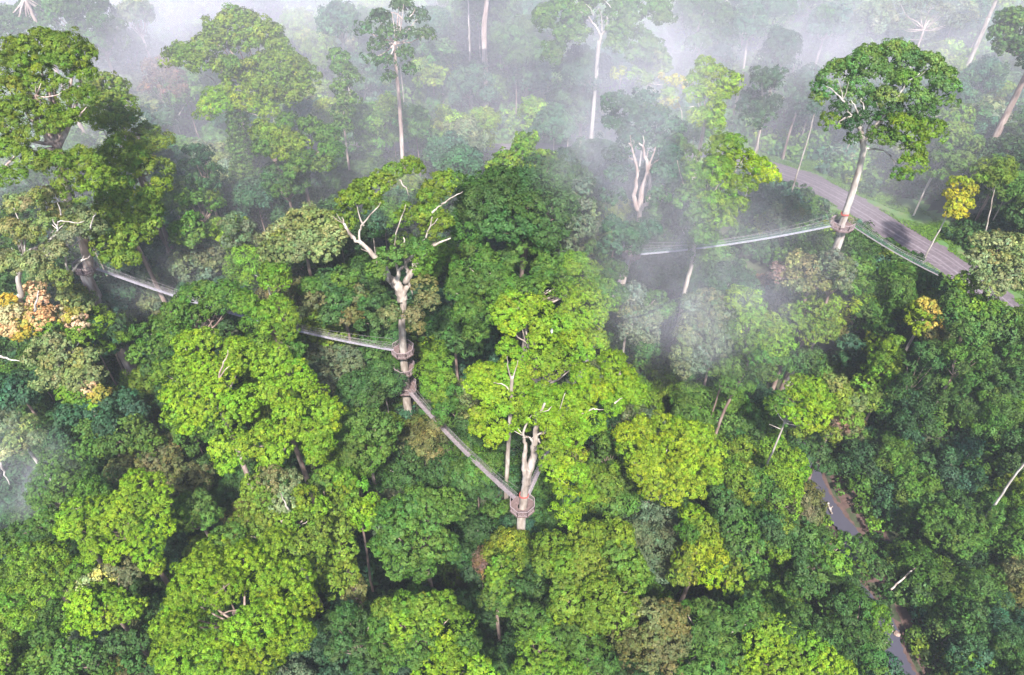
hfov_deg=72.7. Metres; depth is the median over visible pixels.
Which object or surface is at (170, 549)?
understorey tree
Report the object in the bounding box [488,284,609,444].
canopy tree
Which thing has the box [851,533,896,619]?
creek bush
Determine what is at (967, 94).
understorey tree
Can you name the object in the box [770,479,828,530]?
understorey tree
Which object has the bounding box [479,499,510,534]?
understorey tree
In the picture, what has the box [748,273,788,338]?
rainforest tree
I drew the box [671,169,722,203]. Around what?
understorey tree
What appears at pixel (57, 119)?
canopy tree
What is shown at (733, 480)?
understorey tree
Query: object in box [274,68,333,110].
understorey tree
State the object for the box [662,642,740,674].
understorey tree
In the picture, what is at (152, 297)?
understorey tree
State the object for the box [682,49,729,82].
understorey tree
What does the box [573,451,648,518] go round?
understorey tree
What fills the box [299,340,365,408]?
rainforest tree
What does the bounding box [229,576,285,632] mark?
understorey tree
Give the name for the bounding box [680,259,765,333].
understorey tree
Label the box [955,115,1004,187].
understorey tree
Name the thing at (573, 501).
understorey tree
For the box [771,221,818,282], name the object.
understorey tree
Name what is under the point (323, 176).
understorey tree
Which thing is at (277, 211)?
understorey tree
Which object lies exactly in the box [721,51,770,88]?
understorey tree
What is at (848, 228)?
platform
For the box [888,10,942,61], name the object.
understorey tree
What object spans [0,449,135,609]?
canopy tree
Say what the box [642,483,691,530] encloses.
understorey tree
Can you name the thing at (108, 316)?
understorey tree
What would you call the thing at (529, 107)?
understorey tree
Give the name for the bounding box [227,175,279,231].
understorey tree
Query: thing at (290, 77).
canopy tree
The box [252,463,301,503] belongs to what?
understorey tree
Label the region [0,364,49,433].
rainforest tree
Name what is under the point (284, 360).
canopy tree
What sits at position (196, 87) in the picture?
understorey tree
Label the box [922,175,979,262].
roadside tree
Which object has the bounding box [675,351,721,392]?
understorey tree
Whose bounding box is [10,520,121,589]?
understorey tree
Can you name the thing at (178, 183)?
understorey tree
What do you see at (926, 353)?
rainforest tree
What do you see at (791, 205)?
understorey tree
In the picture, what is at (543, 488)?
understorey tree
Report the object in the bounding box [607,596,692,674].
canopy tree
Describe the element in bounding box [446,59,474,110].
hillside tree
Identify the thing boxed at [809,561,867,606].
understorey tree
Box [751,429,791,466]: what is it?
understorey tree
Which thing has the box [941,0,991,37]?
understorey tree
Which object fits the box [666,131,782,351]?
canopy tree
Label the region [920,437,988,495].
understorey tree
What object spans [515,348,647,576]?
canopy tree
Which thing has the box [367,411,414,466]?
understorey tree
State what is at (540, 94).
hillside tree
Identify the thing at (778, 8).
understorey tree
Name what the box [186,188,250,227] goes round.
understorey tree
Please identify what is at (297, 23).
understorey tree
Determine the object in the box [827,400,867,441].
understorey tree
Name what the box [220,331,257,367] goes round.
understorey tree
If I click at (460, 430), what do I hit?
understorey tree
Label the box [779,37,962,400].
canopy tree
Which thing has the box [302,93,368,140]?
understorey tree
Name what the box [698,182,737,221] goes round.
understorey tree
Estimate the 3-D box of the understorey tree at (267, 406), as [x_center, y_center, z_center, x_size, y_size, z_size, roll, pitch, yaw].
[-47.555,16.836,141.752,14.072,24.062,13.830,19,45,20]
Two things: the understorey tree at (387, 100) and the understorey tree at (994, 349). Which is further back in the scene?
the understorey tree at (387, 100)
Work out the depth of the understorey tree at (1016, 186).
162.99 m
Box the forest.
[0,0,1023,176]
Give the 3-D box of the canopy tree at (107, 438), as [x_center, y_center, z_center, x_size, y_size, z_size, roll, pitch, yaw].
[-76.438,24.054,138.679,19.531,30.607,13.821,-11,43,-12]
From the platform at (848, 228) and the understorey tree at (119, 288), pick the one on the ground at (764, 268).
the understorey tree at (119, 288)
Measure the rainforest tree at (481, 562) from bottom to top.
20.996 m
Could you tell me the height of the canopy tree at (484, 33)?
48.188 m
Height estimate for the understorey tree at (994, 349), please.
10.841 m
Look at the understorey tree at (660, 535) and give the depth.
121.05 m
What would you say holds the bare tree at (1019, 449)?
on the ground at (764, 268)
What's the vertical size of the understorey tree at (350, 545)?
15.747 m
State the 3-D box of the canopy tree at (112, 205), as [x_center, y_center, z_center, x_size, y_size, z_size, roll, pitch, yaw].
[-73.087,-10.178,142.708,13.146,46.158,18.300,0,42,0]
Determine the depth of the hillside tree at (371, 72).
201.28 m
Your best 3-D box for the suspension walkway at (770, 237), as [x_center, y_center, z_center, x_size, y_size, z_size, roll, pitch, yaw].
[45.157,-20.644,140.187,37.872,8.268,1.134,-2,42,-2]
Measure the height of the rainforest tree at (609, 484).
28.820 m
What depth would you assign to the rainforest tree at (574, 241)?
131.57 m
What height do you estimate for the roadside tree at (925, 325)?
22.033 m
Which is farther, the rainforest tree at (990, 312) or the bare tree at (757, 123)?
the bare tree at (757, 123)
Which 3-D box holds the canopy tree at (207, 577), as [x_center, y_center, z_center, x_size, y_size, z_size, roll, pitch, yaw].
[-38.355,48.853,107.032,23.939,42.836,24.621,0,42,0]
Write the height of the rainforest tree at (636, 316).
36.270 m
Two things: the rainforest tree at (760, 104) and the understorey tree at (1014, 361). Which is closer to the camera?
the understorey tree at (1014, 361)
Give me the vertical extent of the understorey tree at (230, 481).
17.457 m
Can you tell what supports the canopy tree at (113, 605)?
on the ground at (764, 268)
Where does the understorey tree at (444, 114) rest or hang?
on the ground at (764, 268)
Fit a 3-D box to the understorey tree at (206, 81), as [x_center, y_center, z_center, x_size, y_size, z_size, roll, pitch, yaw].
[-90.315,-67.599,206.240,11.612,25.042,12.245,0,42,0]
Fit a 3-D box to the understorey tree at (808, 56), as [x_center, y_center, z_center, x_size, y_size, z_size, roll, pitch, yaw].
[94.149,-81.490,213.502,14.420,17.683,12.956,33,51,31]
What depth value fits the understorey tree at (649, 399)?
141.12 m
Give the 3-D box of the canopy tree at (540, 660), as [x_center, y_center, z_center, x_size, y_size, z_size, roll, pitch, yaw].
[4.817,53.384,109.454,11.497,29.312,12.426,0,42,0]
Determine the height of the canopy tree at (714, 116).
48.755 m
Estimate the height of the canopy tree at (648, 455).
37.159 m
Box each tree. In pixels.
[0,0,85,133]
[0,26,139,374]
[0,180,47,207]
[0,183,111,399]
[0,203,54,286]
[0,236,71,304]
[0,280,112,431]
[0,342,66,402]
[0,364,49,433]
[0,408,50,484]
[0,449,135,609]
[0,478,56,528]
[0,487,86,553]
[0,525,17,569]
[0,537,119,636]
[0,548,29,595]
[0,587,68,668]
[0,638,22,674]
[0,638,61,674]
[7,405,79,465]
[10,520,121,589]
[17,657,82,674]
[18,156,58,201]
[19,592,85,656]
[23,620,167,674]
[39,433,120,481]
[41,0,121,145]
[41,127,101,165]
[46,386,168,497]
[50,195,107,275]
[51,300,135,389]
[52,467,186,621]
[56,43,105,71]
[57,555,149,635]
[59,553,152,659]
[60,0,137,136]
[65,467,140,526]
[66,59,149,112]
[66,616,141,674]
[77,103,176,255]
[79,70,173,251]
[81,308,131,377]
[87,269,147,337]
[87,285,137,342]
[88,169,188,361]
[98,24,151,65]
[101,650,172,674]
[102,430,187,504]
[104,392,156,429]
[110,0,176,133]
[111,365,170,420]
[119,222,165,266]
[124,90,179,128]
[124,278,251,415]
[125,259,193,314]
[126,146,174,175]
[132,522,192,575]
[133,32,185,72]
[134,582,185,650]
[137,55,191,136]
[139,103,179,137]
[141,325,204,370]
[147,139,179,157]
[147,526,323,674]
[148,169,196,217]
[148,326,261,486]
[149,0,203,22]
[150,371,199,411]
[151,77,190,133]
[153,65,205,137]
[155,460,215,530]
[157,2,322,193]
[159,407,224,457]
[163,159,204,192]
[165,210,220,316]
[165,238,232,319]
[166,486,225,542]
[168,134,207,161]
[168,527,248,599]
[169,269,225,347]
[171,17,202,41]
[172,138,226,173]
[173,593,238,671]
[174,179,226,267]
[177,142,227,216]
[181,643,285,674]
[183,64,219,121]
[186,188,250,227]
[191,68,280,232]
[194,442,269,516]
[195,0,231,10]
[197,121,236,146]
[198,358,258,426]
[199,29,253,90]
[199,215,253,253]
[206,341,348,529]
[207,464,333,611]
[208,150,243,184]
[210,96,257,126]
[215,133,260,174]
[216,210,261,297]
[217,285,260,329]
[219,485,297,540]
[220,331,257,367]
[221,243,274,292]
[225,0,276,10]
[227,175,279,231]
[229,287,308,395]
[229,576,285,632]
[232,323,307,378]
[233,507,304,589]
[235,368,309,429]
[246,111,346,259]
[248,135,284,165]
[250,34,294,70]
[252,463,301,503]
[254,276,321,342]
[254,606,311,664]
[255,200,348,275]
[255,260,298,391]
[260,160,310,276]
[266,190,307,222]
[268,652,321,674]
[272,395,327,473]
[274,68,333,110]
[278,7,316,56]
[282,96,319,142]
[285,614,355,674]
[291,184,329,205]
[294,29,338,77]
[297,263,384,370]
[297,302,359,352]
[298,523,365,581]
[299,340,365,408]
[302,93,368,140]
[303,193,369,261]
[305,459,369,608]
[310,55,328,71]
[310,137,357,171]
[312,375,349,414]
[312,410,386,497]
[314,0,363,95]
[316,157,354,185]
[316,649,378,674]
[320,600,391,674]
[324,169,372,208]
[326,47,365,204]
[330,155,465,416]
[333,406,404,494]
[334,145,388,189]
[334,369,385,413]
[342,248,389,285]
[342,278,399,331]
[345,101,404,157]
[346,491,380,591]
[348,51,385,100]
[351,0,397,10]
[351,208,394,253]
[353,0,437,168]
[353,4,391,52]
[356,319,416,395]
[358,6,411,82]
[360,358,408,412]
[361,84,401,102]
[362,194,405,259]
[363,577,446,661]
[365,488,419,535]
[366,482,469,588]
[366,588,482,674]
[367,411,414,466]
[368,440,425,493]
[372,90,406,156]
[377,30,419,101]
[379,171,425,222]
[383,185,412,244]
[385,653,463,674]
[388,102,414,136]
[392,103,433,174]
[394,414,453,466]
[406,124,440,164]
[408,54,457,115]
[408,181,454,246]
[408,234,468,279]
[410,643,499,674]
[412,82,454,118]
[412,339,468,429]
[414,5,455,81]
[415,37,462,105]
[418,504,475,554]
[419,130,468,163]
[419,454,494,521]
[423,11,458,39]
[424,304,485,384]
[425,439,479,485]
[430,104,466,144]
[430,143,486,186]
[432,583,499,650]
[436,53,499,112]
[437,0,490,51]
[442,115,489,151]
[442,624,510,674]
[443,152,596,345]
[443,233,630,411]
[443,413,496,453]
[444,198,488,256]
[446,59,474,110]
[446,444,503,514]
[446,513,515,587]
[448,0,503,57]
[450,379,483,420]
[461,105,501,159]
[462,334,542,508]
[467,0,472,108]
[467,119,496,156]
[470,544,496,589]
[473,66,512,105]
[475,249,530,285]
[476,553,530,641]
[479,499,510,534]
[479,524,540,596]
[481,0,488,106]
[481,411,532,451]
[484,129,563,273]
[487,13,552,120]
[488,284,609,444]
[495,512,542,551]
[497,610,582,674]
[502,447,567,503]
[505,56,552,123]
[506,599,584,674]
[508,491,563,548]
[512,556,569,618]
[514,0,562,57]
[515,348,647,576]
[517,94,549,150]
[525,242,582,303]
[527,102,578,149]
[529,86,549,137]
[530,0,678,138]
[530,511,650,641]
[544,78,598,145]
[545,574,625,650]
[547,176,607,338]
[547,478,581,530]
[550,482,607,543]
[551,44,612,146]
[552,132,633,227]
[558,354,617,407]
[560,617,620,674]
[565,397,621,450]
[565,445,602,477]
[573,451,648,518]
[575,459,623,533]
[581,39,611,128]
[584,308,633,352]
[585,643,669,674]
[586,558,629,603]
[587,168,625,200]
[587,426,633,464]
[593,197,646,257]
[596,86,688,351]
[602,37,640,89]
[602,373,664,421]
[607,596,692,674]
[609,65,687,166]
[610,408,727,542]
[612,279,676,384]
[612,404,674,462]
[613,495,697,586]
[615,253,651,295]
[618,165,673,208]
[619,570,673,620]
[630,47,673,163]
[630,195,692,259]
[630,246,681,318]
[631,19,676,52]
[632,92,676,154]
[637,153,687,205]
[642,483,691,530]
[646,0,685,33]
[651,366,686,405]
[659,447,700,484]
[660,500,738,568]
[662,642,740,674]
[663,51,697,95]
[665,503,730,605]
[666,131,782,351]
[667,250,715,291]
[667,287,736,417]
[669,381,721,432]
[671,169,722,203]
[673,0,737,94]
[673,595,775,674]
[674,0,724,48]
[675,95,711,153]
[675,106,717,160]
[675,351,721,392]
[680,54,746,241]
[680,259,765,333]
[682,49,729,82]
[684,235,735,265]
[690,446,748,509]
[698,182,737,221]
[699,352,757,456]
[700,23,741,78]
[700,584,763,643]
[704,383,746,422]
[707,482,770,597]
[710,452,766,509]
[711,283,799,446]
[712,342,760,386]
[720,608,857,674]
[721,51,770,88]
[724,408,772,447]
[727,2,770,123]
[729,0,768,48]
[733,577,800,641]
[734,599,842,674]
[735,64,788,174]
[735,503,792,557]
[741,117,767,211]
[741,446,812,564]
[742,566,792,597]
[744,379,778,415]
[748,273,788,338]
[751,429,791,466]
[754,23,802,150]
[756,0,798,94]
[761,407,790,438]
[763,372,837,465]
[763,543,813,583]
[765,192,812,239]
[765,248,875,389]
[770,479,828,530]
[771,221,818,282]
[777,289,846,393]
[778,340,826,414]
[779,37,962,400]
[781,20,826,98]
[781,62,829,159]
[781,513,858,601]
[784,247,858,416]
[786,421,837,475]
[788,84,837,134]
[791,99,824,191]
[796,0,852,125]
[799,40,851,73]
[800,293,851,343]
[805,580,871,651]
[806,372,868,481]
[809,349,856,396]
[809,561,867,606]
[810,636,854,674]
[811,225,880,279]
[825,270,892,330]
[826,588,894,674]
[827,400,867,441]
[829,332,870,391]
[830,16,879,82]
[830,74,889,153]
[835,438,886,484]
[847,0,900,109]
[848,650,909,674]
[850,373,906,420]
[854,260,917,337]
[856,333,906,404]
[862,28,913,74]
[872,431,919,481]
[875,387,940,443]
[881,76,957,142]
[883,338,951,404]
[884,539,961,612]
[885,460,942,516]
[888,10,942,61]
[890,0,969,67]
[892,130,941,186]
[903,296,944,350]
[905,0,954,33]
[906,302,956,359]
[912,102,985,215]
[914,36,979,77]
[915,486,983,544]
[915,497,992,560]
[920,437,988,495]
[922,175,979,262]
[923,535,989,575]
[924,595,993,657]
[927,318,997,422]
[928,367,982,427]
[932,270,1023,371]
[934,562,1016,616]
[937,78,986,114]
[939,0,981,39]
[939,630,1002,674]
[940,0,997,125]
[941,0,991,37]
[943,325,996,373]
[952,54,1010,148]
[954,4,1023,209]
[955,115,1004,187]
[961,93,1016,172]
[962,101,1003,165]
[964,228,1023,298]
[964,381,1023,443]
[965,2,1002,47]
[966,351,1023,400]
[967,360,1023,421]
[968,153,1019,230]
[970,0,1015,34]
[971,134,1023,226]
[972,88,1004,101]
[972,491,1023,558]
[979,105,1023,206]
[981,587,1023,634]
[982,436,1023,522]
[982,551,1023,614]
[983,524,1023,573]
[984,170,1023,229]
[985,617,1023,674]
[988,471,1023,517]
[989,80,1017,100]
[990,306,1023,359]
[993,416,1023,477]
[994,30,1023,73]
[999,83,1023,113]
[1003,68,1023,84]
[1003,195,1023,228]
[1007,660,1023,674]
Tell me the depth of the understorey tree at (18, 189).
166.48 m
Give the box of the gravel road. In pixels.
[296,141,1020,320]
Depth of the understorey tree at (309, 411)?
130.76 m
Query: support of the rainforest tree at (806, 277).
on the ground at (764, 268)
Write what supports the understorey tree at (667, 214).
on the ground at (764, 268)
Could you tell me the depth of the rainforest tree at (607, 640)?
107.35 m
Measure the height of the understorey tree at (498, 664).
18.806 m
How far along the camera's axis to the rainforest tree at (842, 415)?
140.04 m
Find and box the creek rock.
[893,630,900,636]
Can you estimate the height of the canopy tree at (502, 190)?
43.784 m
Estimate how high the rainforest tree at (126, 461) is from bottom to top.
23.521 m
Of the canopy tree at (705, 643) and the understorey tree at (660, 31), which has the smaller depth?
the canopy tree at (705, 643)
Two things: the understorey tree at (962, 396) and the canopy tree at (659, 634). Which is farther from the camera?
the understorey tree at (962, 396)
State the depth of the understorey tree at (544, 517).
127.82 m
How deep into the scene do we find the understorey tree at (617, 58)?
200.86 m
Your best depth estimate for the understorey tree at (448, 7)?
211.19 m
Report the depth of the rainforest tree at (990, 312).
137.61 m
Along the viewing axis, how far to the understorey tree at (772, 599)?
119.83 m
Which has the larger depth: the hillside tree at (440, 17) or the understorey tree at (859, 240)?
the hillside tree at (440, 17)
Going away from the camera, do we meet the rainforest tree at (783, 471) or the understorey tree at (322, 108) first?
the rainforest tree at (783, 471)
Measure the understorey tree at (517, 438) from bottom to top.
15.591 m
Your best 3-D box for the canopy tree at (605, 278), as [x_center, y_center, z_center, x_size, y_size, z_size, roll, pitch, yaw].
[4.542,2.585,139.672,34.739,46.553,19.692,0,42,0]
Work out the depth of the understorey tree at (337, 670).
107.02 m
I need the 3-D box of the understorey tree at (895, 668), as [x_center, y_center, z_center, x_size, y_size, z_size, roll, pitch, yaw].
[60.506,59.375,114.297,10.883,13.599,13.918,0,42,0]
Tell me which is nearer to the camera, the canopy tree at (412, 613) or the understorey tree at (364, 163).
the canopy tree at (412, 613)
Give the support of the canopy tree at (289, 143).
on the ground at (764, 268)
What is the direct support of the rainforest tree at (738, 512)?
on the ground at (764, 268)
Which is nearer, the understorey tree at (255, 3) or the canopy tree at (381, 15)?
the canopy tree at (381, 15)
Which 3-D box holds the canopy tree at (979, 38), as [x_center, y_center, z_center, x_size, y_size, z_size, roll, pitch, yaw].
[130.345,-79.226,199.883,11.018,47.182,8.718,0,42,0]
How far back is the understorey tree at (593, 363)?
146.15 m
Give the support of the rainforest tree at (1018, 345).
on the ground at (764, 268)
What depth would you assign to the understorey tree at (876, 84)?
193.50 m
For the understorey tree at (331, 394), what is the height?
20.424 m
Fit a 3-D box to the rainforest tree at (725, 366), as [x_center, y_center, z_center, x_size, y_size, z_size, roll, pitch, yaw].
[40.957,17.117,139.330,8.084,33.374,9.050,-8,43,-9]
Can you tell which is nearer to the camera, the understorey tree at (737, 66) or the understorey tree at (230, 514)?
the understorey tree at (230, 514)
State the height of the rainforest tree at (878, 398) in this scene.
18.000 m
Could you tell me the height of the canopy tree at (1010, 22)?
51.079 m
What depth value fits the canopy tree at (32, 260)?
122.58 m
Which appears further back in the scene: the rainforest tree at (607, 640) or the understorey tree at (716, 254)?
the understorey tree at (716, 254)
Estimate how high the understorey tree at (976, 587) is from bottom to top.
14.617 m
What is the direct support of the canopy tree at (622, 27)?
on the ground at (764, 268)
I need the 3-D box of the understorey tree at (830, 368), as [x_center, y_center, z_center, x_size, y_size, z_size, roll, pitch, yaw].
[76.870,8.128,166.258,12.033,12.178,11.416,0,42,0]
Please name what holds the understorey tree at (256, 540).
on the ground at (764, 268)
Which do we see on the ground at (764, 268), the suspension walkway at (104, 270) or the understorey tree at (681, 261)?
the understorey tree at (681, 261)
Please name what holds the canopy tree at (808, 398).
on the ground at (764, 268)
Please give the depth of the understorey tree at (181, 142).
183.22 m
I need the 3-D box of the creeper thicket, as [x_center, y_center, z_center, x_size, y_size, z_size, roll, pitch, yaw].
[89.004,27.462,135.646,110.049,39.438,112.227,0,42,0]
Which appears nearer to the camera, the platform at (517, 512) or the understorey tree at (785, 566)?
the platform at (517, 512)
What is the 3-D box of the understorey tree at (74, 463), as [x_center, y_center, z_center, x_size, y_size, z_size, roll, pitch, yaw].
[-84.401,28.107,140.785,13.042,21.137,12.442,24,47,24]
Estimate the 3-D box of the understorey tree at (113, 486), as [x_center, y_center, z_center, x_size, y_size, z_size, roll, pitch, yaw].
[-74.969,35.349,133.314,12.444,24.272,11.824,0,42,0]
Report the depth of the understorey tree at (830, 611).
119.07 m
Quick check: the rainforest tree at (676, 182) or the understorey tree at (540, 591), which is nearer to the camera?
the understorey tree at (540, 591)
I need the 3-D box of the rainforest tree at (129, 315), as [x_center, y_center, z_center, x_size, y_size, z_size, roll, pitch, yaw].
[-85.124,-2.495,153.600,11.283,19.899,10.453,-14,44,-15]
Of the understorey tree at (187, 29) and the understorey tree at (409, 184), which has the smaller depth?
the understorey tree at (409, 184)
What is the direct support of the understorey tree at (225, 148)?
on the ground at (764, 268)
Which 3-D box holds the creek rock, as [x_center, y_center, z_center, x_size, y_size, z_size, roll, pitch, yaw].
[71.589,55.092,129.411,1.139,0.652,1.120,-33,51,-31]
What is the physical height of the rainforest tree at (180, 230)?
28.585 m
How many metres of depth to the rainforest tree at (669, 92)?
165.11 m
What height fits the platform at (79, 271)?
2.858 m
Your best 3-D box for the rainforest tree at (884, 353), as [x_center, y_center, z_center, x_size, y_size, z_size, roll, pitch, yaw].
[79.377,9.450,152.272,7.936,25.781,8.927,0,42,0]
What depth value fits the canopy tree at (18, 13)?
173.90 m
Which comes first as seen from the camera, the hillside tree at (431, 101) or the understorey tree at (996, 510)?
the understorey tree at (996, 510)
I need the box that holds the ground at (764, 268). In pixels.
[0,0,1023,674]
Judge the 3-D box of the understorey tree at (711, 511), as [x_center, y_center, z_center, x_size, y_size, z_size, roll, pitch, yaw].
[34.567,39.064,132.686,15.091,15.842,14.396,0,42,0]
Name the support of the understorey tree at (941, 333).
on the ground at (764, 268)
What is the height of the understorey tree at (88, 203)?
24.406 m
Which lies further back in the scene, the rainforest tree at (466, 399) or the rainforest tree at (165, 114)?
the rainforest tree at (165, 114)
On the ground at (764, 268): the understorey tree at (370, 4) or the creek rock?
the understorey tree at (370, 4)
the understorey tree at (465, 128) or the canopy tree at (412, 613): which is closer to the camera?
the canopy tree at (412, 613)
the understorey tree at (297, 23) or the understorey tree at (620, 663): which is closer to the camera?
the understorey tree at (620, 663)
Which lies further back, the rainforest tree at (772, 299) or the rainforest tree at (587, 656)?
the rainforest tree at (772, 299)
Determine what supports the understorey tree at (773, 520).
on the ground at (764, 268)
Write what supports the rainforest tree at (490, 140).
on the ground at (764, 268)
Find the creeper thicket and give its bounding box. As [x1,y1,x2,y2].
[672,251,1023,674]
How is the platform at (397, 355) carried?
attached to the canopy tree at (392, 310)
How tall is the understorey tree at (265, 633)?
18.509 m
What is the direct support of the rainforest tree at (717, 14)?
on the ground at (764, 268)
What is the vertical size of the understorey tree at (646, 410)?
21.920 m
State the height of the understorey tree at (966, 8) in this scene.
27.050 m
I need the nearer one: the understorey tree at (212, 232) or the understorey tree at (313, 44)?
the understorey tree at (212, 232)
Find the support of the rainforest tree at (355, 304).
on the ground at (764, 268)
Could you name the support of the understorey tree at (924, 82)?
on the ground at (764, 268)
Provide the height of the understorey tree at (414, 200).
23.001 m
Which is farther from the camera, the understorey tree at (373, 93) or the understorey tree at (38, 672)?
the understorey tree at (373, 93)
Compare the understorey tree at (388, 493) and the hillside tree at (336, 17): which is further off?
the hillside tree at (336, 17)
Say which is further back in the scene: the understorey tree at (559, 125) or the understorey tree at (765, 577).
the understorey tree at (559, 125)
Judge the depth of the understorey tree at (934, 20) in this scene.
210.33 m
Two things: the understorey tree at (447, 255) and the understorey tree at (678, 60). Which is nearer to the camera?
the understorey tree at (447, 255)
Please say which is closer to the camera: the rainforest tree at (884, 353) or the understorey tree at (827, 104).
the rainforest tree at (884, 353)
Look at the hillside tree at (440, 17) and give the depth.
200.01 m
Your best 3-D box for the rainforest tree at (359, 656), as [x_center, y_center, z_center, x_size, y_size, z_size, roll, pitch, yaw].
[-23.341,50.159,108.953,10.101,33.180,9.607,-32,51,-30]
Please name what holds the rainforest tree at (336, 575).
on the ground at (764, 268)
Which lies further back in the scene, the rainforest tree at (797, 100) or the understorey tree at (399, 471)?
the rainforest tree at (797, 100)
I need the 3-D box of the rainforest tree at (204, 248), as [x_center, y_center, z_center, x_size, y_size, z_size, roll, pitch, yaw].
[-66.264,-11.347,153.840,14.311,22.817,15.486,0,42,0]
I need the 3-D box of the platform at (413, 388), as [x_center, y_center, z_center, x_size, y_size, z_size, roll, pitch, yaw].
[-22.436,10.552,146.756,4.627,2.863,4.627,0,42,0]
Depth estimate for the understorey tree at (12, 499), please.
136.63 m
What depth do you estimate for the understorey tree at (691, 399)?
135.65 m
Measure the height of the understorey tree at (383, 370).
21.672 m
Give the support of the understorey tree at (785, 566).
on the ground at (764, 268)
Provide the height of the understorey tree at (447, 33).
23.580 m
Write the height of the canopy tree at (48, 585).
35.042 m
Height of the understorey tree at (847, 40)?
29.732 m
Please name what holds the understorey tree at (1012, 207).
on the ground at (764, 268)
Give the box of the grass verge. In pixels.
[296,102,1023,351]
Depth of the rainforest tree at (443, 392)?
131.12 m
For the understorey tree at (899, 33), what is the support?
on the ground at (764, 268)
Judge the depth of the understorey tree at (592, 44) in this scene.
201.88 m
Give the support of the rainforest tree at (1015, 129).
on the ground at (764, 268)
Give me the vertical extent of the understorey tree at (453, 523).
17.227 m
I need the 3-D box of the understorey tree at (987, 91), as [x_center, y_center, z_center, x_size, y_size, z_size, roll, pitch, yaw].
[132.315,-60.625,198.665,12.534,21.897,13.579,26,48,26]
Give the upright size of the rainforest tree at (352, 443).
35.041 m
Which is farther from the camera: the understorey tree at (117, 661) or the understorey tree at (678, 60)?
the understorey tree at (678, 60)
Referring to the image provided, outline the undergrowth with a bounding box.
[0,149,1023,674]
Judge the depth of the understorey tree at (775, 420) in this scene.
152.03 m
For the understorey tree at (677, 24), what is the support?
on the ground at (764, 268)
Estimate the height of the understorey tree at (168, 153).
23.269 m
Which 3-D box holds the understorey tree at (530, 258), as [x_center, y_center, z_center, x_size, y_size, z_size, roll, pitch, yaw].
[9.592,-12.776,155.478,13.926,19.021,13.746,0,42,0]
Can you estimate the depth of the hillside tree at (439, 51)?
200.47 m
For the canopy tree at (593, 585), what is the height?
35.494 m
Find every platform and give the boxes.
[72,257,99,277]
[391,339,413,359]
[394,358,414,377]
[395,376,416,395]
[510,493,534,517]
[621,245,640,261]
[830,214,855,233]
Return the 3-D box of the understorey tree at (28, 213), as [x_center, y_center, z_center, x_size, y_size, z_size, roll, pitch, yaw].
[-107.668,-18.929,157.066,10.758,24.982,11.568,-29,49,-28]
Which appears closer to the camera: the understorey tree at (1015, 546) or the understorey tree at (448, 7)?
the understorey tree at (1015, 546)
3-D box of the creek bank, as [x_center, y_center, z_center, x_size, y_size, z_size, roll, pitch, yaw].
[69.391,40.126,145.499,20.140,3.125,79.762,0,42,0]
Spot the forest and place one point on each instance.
(819, 145)
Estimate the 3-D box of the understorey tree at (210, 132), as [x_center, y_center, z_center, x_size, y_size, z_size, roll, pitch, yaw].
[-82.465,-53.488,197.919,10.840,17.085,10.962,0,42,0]
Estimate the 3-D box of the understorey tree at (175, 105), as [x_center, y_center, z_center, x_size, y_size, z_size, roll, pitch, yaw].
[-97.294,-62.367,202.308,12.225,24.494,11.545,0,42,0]
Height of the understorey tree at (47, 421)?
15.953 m
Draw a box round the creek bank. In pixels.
[787,390,948,674]
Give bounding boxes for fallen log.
[890,567,916,589]
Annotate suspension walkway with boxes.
[95,262,393,350]
[408,384,517,498]
[528,251,631,498]
[641,214,830,254]
[853,217,939,274]
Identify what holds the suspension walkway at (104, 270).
attached to the platform at (397, 355)
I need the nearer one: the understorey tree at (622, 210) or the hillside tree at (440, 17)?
the understorey tree at (622, 210)
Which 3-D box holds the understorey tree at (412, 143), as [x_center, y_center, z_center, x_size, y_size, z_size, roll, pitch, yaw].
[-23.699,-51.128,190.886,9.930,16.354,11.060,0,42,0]
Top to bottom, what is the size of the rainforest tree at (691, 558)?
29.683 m
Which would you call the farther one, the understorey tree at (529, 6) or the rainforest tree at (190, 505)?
the understorey tree at (529, 6)
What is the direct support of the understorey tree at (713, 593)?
on the ground at (764, 268)
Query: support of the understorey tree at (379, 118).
on the ground at (764, 268)
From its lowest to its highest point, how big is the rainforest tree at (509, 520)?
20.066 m
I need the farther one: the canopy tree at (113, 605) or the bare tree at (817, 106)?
the bare tree at (817, 106)
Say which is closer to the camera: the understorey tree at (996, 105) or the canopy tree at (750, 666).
the canopy tree at (750, 666)
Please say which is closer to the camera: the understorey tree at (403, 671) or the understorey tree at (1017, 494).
the understorey tree at (403, 671)
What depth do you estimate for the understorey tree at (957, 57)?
201.09 m
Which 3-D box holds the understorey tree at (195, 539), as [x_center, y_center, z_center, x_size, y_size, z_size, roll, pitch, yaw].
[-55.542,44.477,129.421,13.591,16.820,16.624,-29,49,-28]
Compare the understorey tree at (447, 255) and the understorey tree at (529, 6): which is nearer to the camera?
the understorey tree at (447, 255)
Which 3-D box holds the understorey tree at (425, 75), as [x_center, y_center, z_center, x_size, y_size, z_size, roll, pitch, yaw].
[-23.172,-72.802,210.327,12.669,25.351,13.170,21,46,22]
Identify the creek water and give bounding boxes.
[776,401,915,674]
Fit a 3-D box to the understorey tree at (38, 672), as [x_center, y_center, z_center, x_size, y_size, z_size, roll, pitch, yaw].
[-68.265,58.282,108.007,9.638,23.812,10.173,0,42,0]
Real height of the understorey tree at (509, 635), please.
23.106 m
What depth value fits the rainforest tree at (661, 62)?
176.76 m
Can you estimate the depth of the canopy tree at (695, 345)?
129.32 m

